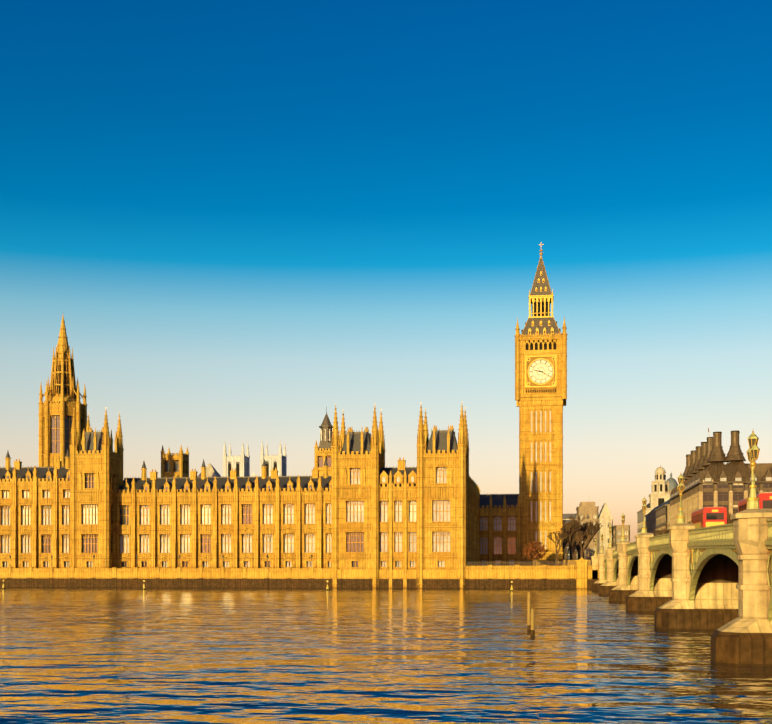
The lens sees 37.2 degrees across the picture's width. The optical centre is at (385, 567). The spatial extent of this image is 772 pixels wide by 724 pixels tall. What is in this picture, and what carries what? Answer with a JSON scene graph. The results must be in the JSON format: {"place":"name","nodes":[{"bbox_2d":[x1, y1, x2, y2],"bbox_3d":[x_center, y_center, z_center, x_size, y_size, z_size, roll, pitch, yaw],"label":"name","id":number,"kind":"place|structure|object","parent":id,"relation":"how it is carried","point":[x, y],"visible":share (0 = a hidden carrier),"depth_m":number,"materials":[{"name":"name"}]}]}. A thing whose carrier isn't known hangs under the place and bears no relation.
{"place":"outdoors","nodes":[
{"label":"outdoors","id":0,"kind":"place"},
{"bbox_2d":[0,587,771,723],"bbox_3d":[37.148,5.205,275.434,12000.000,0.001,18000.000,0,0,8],"label":"river thames","id":1,"kind":"structure","parent":0,"point":[74,655],"depth_m":63.16,"materials":[{"name":"blue liquid"}]},
{"bbox_2d":[527,592,530,630],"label":"mooring pile","id":2,"kind":"object","parent":1,"relation":"in","point":[528,611],"visible":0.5,"depth_m":92.71,"materials":[{"name":"wood"}]},
{"bbox_2d":[531,608,534,636],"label":"mooring pile","id":3,"kind":"object","parent":1,"relation":"in","point":[532,624],"visible":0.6,"depth_m":85.70,"materials":[{"name":"wood"}]},
{"bbox_2d":[0,0,771,542],"label":"sky","id":4,"kind":"structure","parent":0,"point":[243,221],"materials":[{"name":"blue"}]},
{"bbox_3d":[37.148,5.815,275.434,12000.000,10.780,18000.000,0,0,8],"label":"ground","id":5,"kind":"structure","parent":0,"visible":0},
{"bbox_2d":[223,440,286,476],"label":"abbey towers","id":6,"kind":"structure","parent":5,"relation":"on","point":[240,464],"depth_m":623.58,"materials":[{"name":"white stone"}]},
{"bbox_2d":[0,402,519,588],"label":"palace of westminster","id":7,"kind":"structure","parent":5,"relation":"on","point":[352,511],"depth_m":295.43,"materials":[{"name":"stone"}]},
{"bbox_2d":[38,316,87,466],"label":"central tower","id":8,"kind":"structure","parent":7,"relation":"on","point":[62,393],"depth_m":362.73,"materials":[{"name":"stone"}]},
{"bbox_2d":[465,557,598,588],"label":"embankment wall","id":9,"kind":"structure","parent":5,"relation":"on","point":[549,574],"depth_m":275.93,"materials":[{"name":"beige stone"}]},
{"bbox_2d":[523,539,547,565],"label":"autumn tree","id":10,"kind":"object","parent":5,"relation":"on","point":[528,552],"visible":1,"depth_m":309.25,"materials":[{"name":"brown plant"}]},
{"bbox_2d":[514,244,567,561],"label":"clock tower","id":11,"kind":"structure","parent":5,"relation":"on","point":[540,369],"depth_m":328.81,"materials":[{"name":"stone"}]},
{"bbox_2d":[547,531,568,565],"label":"bare plane tree","id":12,"kind":"object","parent":5,"relation":"on","point":[558,539],"visible":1,"depth_m":315.02,"materials":[{"name":"brown plant"}]},
{"bbox_2d":[563,518,571,559],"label":"bare plane tree","id":13,"kind":"object","parent":5,"relation":"on","point":[564,544],"visible":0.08,"depth_m":369.39,"materials":[{"name":"brown plant"}]},
{"bbox_2d":[559,514,584,559],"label":"bare plane tree","id":14,"kind":"object","parent":5,"relation":"on","point":[572,528],"visible":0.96,"depth_m":326.81,"materials":[{"name":"brown plant"}]},
{"bbox_2d":[565,528,583,559],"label":"bare plane tree","id":15,"kind":"object","parent":5,"relation":"on","point":[570,549],"visible":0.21,"depth_m":377.88,"materials":[{"name":"brown plant"}]},
{"bbox_2d":[573,530,592,557],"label":"bare plane tree","id":16,"kind":"object","parent":5,"relation":"on","point":[581,535],"visible":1,"depth_m":302.42,"materials":[{"name":"brown plant"}]},
{"bbox_2d":[575,522,595,559],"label":"bare plane tree","id":17,"kind":"object","parent":5,"relation":"on","point":[579,551],"visible":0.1,"depth_m":391.74,"materials":[{"name":"brown plant"}]},
{"bbox_2d":[578,520,602,558],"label":"bare plane tree","id":18,"kind":"object","parent":5,"relation":"on","point":[597,526],"visible":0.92,"depth_m":348.19,"materials":[{"name":"brown plant"}]},
{"bbox_2d":[563,465,677,565],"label":"background buildings","id":19,"kind":"structure","parent":5,"relation":"on","point":[657,514],"depth_m":585.39,"materials":[{"name":"beige stone"}]},
{"bbox_2d":[653,525,669,535],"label":"bare plane tree","id":20,"kind":"object","parent":5,"relation":"on","point":[664,531],"visible":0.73,"depth_m":387.67,"materials":[{"name":"plant"}]},
{"bbox_2d":[591,431,771,666],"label":"bridge","id":21,"kind":"structure","parent":5,"relation":"on","point":[681,575],"depth_m":94.46,"materials":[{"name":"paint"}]},
{"bbox_2d":[691,507,726,527],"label":"double decker bus","id":22,"kind":"object","parent":21,"relation":"on","point":[707,517],"visible":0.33,"depth_m":127.48,"materials":[{"name":"red metal"}]},
{"bbox_2d":[738,493,771,511],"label":"double decker bus","id":23,"kind":"object","parent":21,"relation":"on","point":[765,501],"visible":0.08,"depth_m":100.14,"materials":[{"name":"red metal"}]},
{"bbox_2d":[669,428,771,525],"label":"building","id":24,"kind":"structure","parent":5,"relation":"on","point":[712,479],"depth_m":316.66,"materials":[{"name":"beige stone"}]},
{"bbox_3d":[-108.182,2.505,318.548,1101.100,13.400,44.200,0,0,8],"label":"victoria embankment","id":25,"kind":"object","parent":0,"visible":0},
{"bbox_2d":[727,512,732,523],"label":"bare plane tree","id":26,"kind":"object","parent":25,"relation":"on","point":[728,517],"visible":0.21,"depth_m":281.01,"materials":[{"name":"plant"}]}
]}

